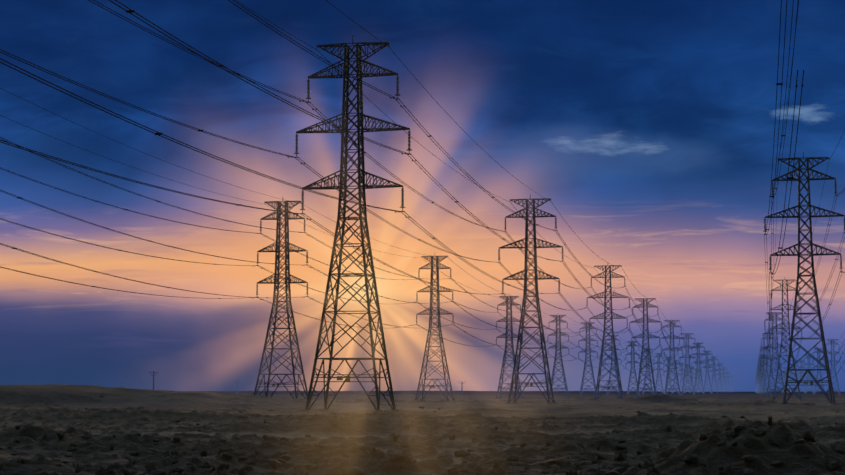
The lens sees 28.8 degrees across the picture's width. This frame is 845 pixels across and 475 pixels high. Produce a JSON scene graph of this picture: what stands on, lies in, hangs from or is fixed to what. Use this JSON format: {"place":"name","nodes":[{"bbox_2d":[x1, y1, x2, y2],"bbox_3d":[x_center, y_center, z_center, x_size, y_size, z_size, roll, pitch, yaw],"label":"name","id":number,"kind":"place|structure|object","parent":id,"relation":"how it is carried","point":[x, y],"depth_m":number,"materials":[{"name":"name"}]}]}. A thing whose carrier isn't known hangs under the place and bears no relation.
{"place":"outdoors","nodes":[
{"label":"outdoors","id":0,"kind":"place"},
{"bbox_2d":[0,88,701,382],"bbox_3d":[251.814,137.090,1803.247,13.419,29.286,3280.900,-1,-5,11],"label":"line conductors","id":1,"kind":"object","parent":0,"point":[243,260],"depth_m":327.93,"materials":[{"name":"grey"}]},
{"bbox_2d":[0,0,732,390],"bbox_3d":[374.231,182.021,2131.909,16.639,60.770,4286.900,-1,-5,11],"label":"line conductors","id":2,"kind":"object","parent":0,"point":[132,12],"depth_m":197.49,"materials":[{"name":"grey"}]},
{"bbox_2d":[0,384,844,474],"bbox_3d":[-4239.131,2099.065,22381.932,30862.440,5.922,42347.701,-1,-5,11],"label":"ground","id":3,"kind":"structure","parent":0,"point":[574,427],"depth_m":122.18,"materials":[{"name":"soil"}]},
{"bbox_2d":[254,201,308,398],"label":"line tower","id":4,"kind":"structure","parent":3,"relation":"on","point":[278,256],"depth_m":386.02,"materials":[{"name":"metal"}]},
{"bbox_2d":[294,36,411,412],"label":"line tower","id":5,"kind":"structure","parent":3,"relation":"on","point":[357,69],"depth_m":223.70,"materials":[{"name":"metal"}]},
{"bbox_2d":[0,393,844,474],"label":"rocks","id":6,"kind":"object","parent":3,"relation":"on","point":[278,462],"depth_m":60.89,"materials":[{"name":"grey stone"}]},
{"bbox_2d":[414,256,455,399],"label":"line tower","id":7,"kind":"structure","parent":3,"relation":"on","point":[437,268],"depth_m":571.49,"materials":[{"name":"metal"}]},
{"bbox_2d":[495,296,523,397],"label":"line tower","id":8,"kind":"structure","parent":3,"relation":"on","point":[511,321],"depth_m":745.62,"materials":[{"name":"metal"}]},
{"bbox_2d":[498,194,563,403],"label":"line tower","id":9,"kind":"structure","parent":3,"relation":"on","point":[524,302],"depth_m":403.47,"materials":[{"name":"metal"}]},
{"bbox_2d":[547,315,568,396],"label":"line tower","id":10,"kind":"structure","parent":3,"relation":"on","point":[557,318],"depth_m":933.81,"materials":[{"name":"metal"}]},
{"bbox_2d":[578,322,597,395],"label":"line tower","id":11,"kind":"structure","parent":3,"relation":"on","point":[586,354],"depth_m":1103.27,"materials":[{"name":"metal"}]},
{"bbox_2d":[586,265,629,399],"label":"line tower","id":12,"kind":"structure","parent":3,"relation":"on","point":[598,386],"depth_m":619.98,"materials":[{"name":"metal"}]},
{"bbox_2d":[605,335,621,394],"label":"line tower","id":13,"kind":"structure","parent":3,"relation":"on","point":[611,367],"depth_m":1301.43,"materials":[{"name":"metal"}]},
{"bbox_2d":[626,340,639,392],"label":"line tower","id":14,"kind":"structure","parent":3,"relation":"on","point":[630,376],"depth_m":1514.29,"materials":[{"name":"metal"}]},
{"bbox_2d":[629,298,661,397],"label":"line tower","id":15,"kind":"structure","parent":3,"relation":"on","point":[643,337],"depth_m":835.97,"materials":[{"name":"metal"}]},
{"bbox_2d":[660,320,683,395],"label":"line tower","id":16,"kind":"structure","parent":3,"relation":"on","point":[673,338],"depth_m":1109.42,"materials":[{"name":"metal"}]},
{"bbox_2d":[677,333,696,394],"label":"line tower","id":17,"kind":"structure","parent":3,"relation":"on","point":[685,370],"depth_m":1371.29,"materials":[{"name":"metal"}]},
{"bbox_2d":[690,343,706,393],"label":"line tower","id":18,"kind":"structure","parent":3,"relation":"on","point":[699,353],"depth_m":1649.57,"materials":[{"name":"metal"}]},
{"bbox_2d":[759,346,771,394],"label":"line tower","id":19,"kind":"structure","parent":3,"relation":"on","point":[764,370],"depth_m":1437.30,"materials":[{"name":"metal"}]},
{"bbox_2d":[760,333,776,395],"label":"line tower","id":20,"kind":"structure","parent":3,"relation":"on","point":[768,365],"depth_m":1115.36,"materials":[{"name":"metal"}]},
{"bbox_2d":[763,311,786,397],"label":"line tower","id":21,"kind":"structure","parent":3,"relation":"on","point":[772,347],"depth_m":800.53,"materials":[{"name":"metal"}]},
{"bbox_2d":[769,277,802,400],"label":"line tower","id":22,"kind":"structure","parent":3,"relation":"on","point":[787,316],"depth_m":544.64,"materials":[{"name":"metal"}]},
{"bbox_2d":[763,152,844,404],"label":"line tower","id":23,"kind":"structure","parent":3,"relation":"on","point":[799,169],"depth_m":336.39,"materials":[{"name":"metal"}]},
{"bbox_2d":[812,347,824,393],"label":"line tower","id":24,"kind":"structure","parent":3,"relation":"on","point":[819,358],"depth_m":1561.31,"materials":[{"name":"metal"}]},
{"bbox_2d":[826,339,840,394],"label":"line tower","id":25,"kind":"structure","parent":3,"relation":"on","point":[833,356],"depth_m":1287.67,"materials":[{"name":"metal"}]},
{"bbox_2d":[0,0,844,391],"label":"sky","id":26,"kind":"structure","parent":0,"point":[648,126],"materials":[{"name":"blue"}]},
{"bbox_2d":[641,349,653,393],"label":"line tower","id":27,"kind":"structure","parent":0,"point":[645,380],"depth_m":1723.69,"materials":[{"name":"metal"}]},
{"bbox_2d":[653,353,663,392],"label":"line tower","id":28,"kind":"structure","parent":0,"point":[657,363],"depth_m":1934.16,"materials":[{"name":"metal"}]},
{"bbox_2d":[663,357,672,392],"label":"line tower","id":29,"kind":"structure","parent":0,"point":[668,374],"depth_m":2144.53,"materials":[{"name":"metal"}]},
{"bbox_2d":[671,360,679,392],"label":"line tower","id":30,"kind":"structure","parent":0,"point":[674,374],"depth_m":2353.94,"materials":[{"name":"metal"}]},
{"bbox_2d":[678,363,685,392],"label":"line tower","id":31,"kind":"structure","parent":0,"point":[681,365],"depth_m":2564.50,"materials":[{"name":"metal"}]},
{"bbox_2d":[683,365,690,392],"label":"line tower","id":32,"kind":"structure","parent":0,"point":[687,366],"depth_m":2773.90,"materials":[{"name":"metal"}]},
{"bbox_2d":[700,351,713,393],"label":"line tower","id":33,"kind":"structure","parent":0,"point":[706,352],"depth_m":1969.34,"materials":[{"name":"metal"}]},
{"bbox_2d":[709,357,719,392],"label":"line tower","id":34,"kind":"structure","parent":0,"point":[714,372],"depth_m":2305.11,"materials":[{"name":"metal"}]},
{"bbox_2d":[717,362,724,392],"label":"line tower","id":35,"kind":"structure","parent":0,"point":[720,377],"depth_m":2703.93,"materials":[{"name":"metal"}]},
{"bbox_2d":[720,367,726,392],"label":"line tower","id":36,"kind":"structure","parent":0,"point":[723,376],"depth_m":3120.60,"materials":[{"name":"metal"}]},
{"bbox_2d":[757,360,765,392],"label":"line tower","id":37,"kind":"structure","parent":0,"point":[760,375],"depth_m":2082.19,"materials":[{"name":"metal"}]},
{"bbox_2d":[757,354,767,393],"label":"line tower","id":38,"kind":"structure","parent":0,"point":[761,383],"depth_m":1758.50,"materials":[{"name":"metal"}]},
{"bbox_2d":[755,0,844,384],"bbox_3d":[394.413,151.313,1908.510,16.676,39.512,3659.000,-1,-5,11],"label":"line conductors","id":39,"kind":"object","parent":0,"point":[773,195],"depth_m":240.26,"materials":[{"name":"grey"}]},
{"bbox_2d":[797,360,804,391],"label":"line tower","id":40,"kind":"structure","parent":0,"point":[800,373],"depth_m":2117.15,"materials":[{"name":"metal"}]},
{"bbox_2d":[804,355,814,393],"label":"line tower","id":41,"kind":"structure","parent":0,"point":[808,356],"depth_m":1834.72,"materials":[{"name":"metal"}]},
{"bbox_2d":[781,331,844,383],"bbox_3d":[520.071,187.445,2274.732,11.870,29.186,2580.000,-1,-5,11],"label":"line conductors","id":42,"kind":"object","parent":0,"point":[824,360],"depth_m":1301.01,"materials":[{"name":"grey"}]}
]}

